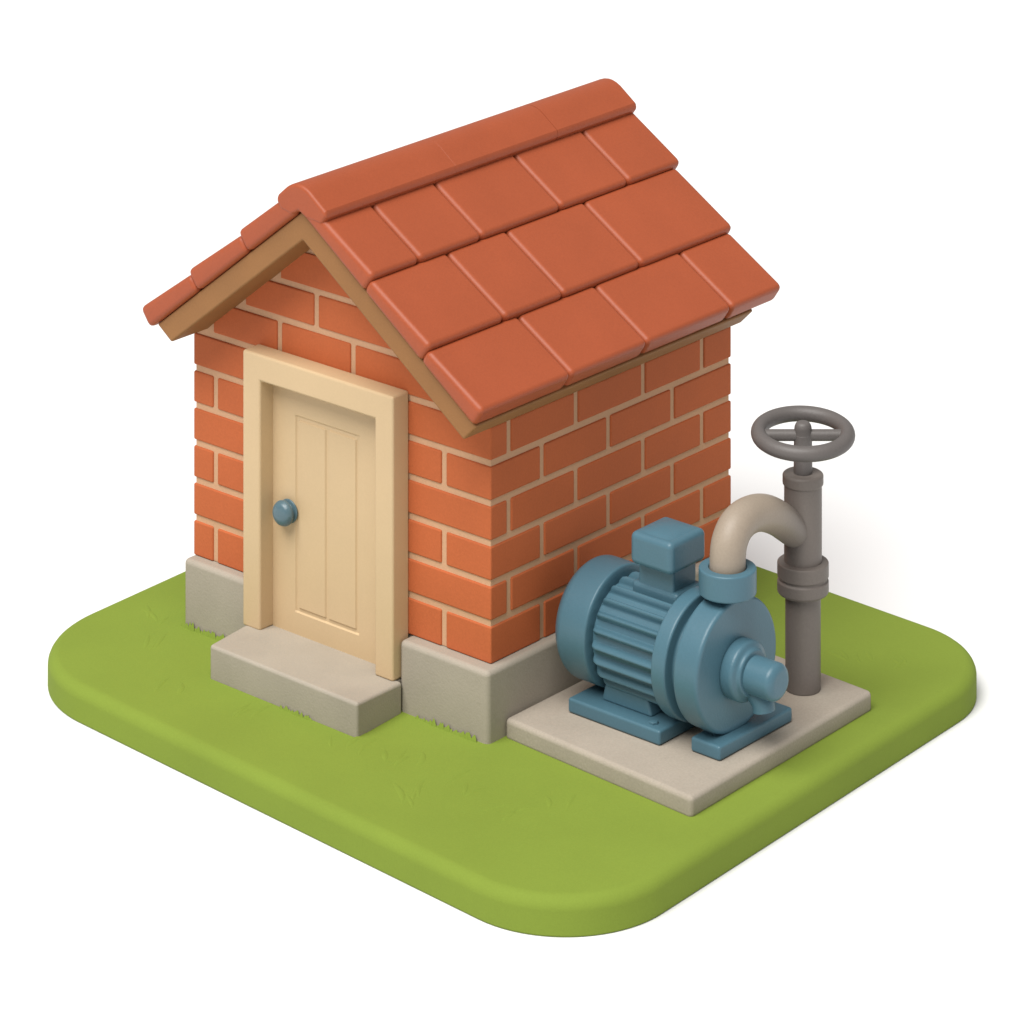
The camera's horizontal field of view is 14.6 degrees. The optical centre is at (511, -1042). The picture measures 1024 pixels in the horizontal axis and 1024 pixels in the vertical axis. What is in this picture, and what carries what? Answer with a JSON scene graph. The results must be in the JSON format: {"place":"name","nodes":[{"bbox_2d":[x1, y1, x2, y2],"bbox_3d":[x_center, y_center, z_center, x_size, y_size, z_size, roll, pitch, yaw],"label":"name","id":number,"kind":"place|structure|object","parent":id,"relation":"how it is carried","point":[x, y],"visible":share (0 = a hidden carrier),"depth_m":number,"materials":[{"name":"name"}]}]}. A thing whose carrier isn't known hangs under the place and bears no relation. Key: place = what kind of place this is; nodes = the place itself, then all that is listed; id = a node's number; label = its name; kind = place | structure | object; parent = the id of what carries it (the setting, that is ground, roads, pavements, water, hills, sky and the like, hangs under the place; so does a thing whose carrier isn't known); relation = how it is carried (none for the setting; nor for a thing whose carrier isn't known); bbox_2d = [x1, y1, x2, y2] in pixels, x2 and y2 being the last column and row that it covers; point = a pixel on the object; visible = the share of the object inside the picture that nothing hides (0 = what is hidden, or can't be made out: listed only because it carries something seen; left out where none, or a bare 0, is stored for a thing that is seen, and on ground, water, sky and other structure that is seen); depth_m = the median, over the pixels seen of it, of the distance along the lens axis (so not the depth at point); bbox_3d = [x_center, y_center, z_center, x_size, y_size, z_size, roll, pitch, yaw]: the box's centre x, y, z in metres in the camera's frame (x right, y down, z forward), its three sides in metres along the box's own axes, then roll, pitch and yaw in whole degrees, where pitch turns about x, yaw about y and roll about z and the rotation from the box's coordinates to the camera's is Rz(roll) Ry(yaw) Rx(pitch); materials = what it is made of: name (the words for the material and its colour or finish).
{"place":"outdoors","nodes":[
{"label":"outdoors","id":0,"kind":"place"},
{"bbox_2d":[0,0,1023,1023],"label":"ground","id":1,"kind":"structure","parent":0,"point":[852,171],"depth_m":24.56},
{"bbox_2d":[48,566,976,936],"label":"lawn","id":2,"kind":"structure","parent":1,"relation":"on","point":[598,856],"depth_m":19.61,"materials":[{"name":"green plant"}]},
{"bbox_2d":[211,625,400,736],"bbox_3d":[-1.050,8.802,20.500,1.124,0.188,0.458,0,0,41],"label":"doorstep","id":3,"kind":"object","parent":2,"relation":"on","point":[341,691],"visible":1,"depth_m":20.36,"materials":[{"name":"concrete"}]},
{"bbox_2d":[143,78,779,743],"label":"brick shed","id":4,"kind":"structure","parent":2,"relation":"on","point":[463,406],"depth_m":20.69,"materials":[{"name":"brick"}]},
{"bbox_2d":[272,385,375,663],"bbox_3d":[-0.959,8.071,20.653,0.834,1.314,0.113,0,0,41],"label":"door","id":5,"kind":"structure","parent":4,"relation":"in","point":[324,510],"depth_m":20.70,"materials":[{"name":"beige paint"}]},
{"bbox_2d":[507,655,870,816],"bbox_3d":[0.906,8.841,20.113,1.244,0.112,1.591,0,0,41],"label":"concrete pad","id":6,"kind":"object","parent":2,"relation":"on","point":[677,774],"visible":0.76,"depth_m":19.68,"materials":[{"name":"beige concrete"}]},
{"bbox_2d":[555,517,791,760],"bbox_3d":[0.860,8.302,19.929,1.234,0.965,0.702,0,0,41],"label":"water pump","id":7,"kind":"object","parent":6,"relation":"on","point":[657,643],"visible":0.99,"depth_m":19.78,"materials":[{"name":"blue metal"}]},
{"bbox_2d":[709,405,854,695],"bbox_3d":[1.301,8.106,20.104,0.528,1.356,1.069,0,0,41],"label":"valve pipe","id":8,"kind":"object","parent":6,"relation":"on","point":[792,522],"visible":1,"depth_m":20.22,"materials":[{"name":"grey metal"}]}
]}

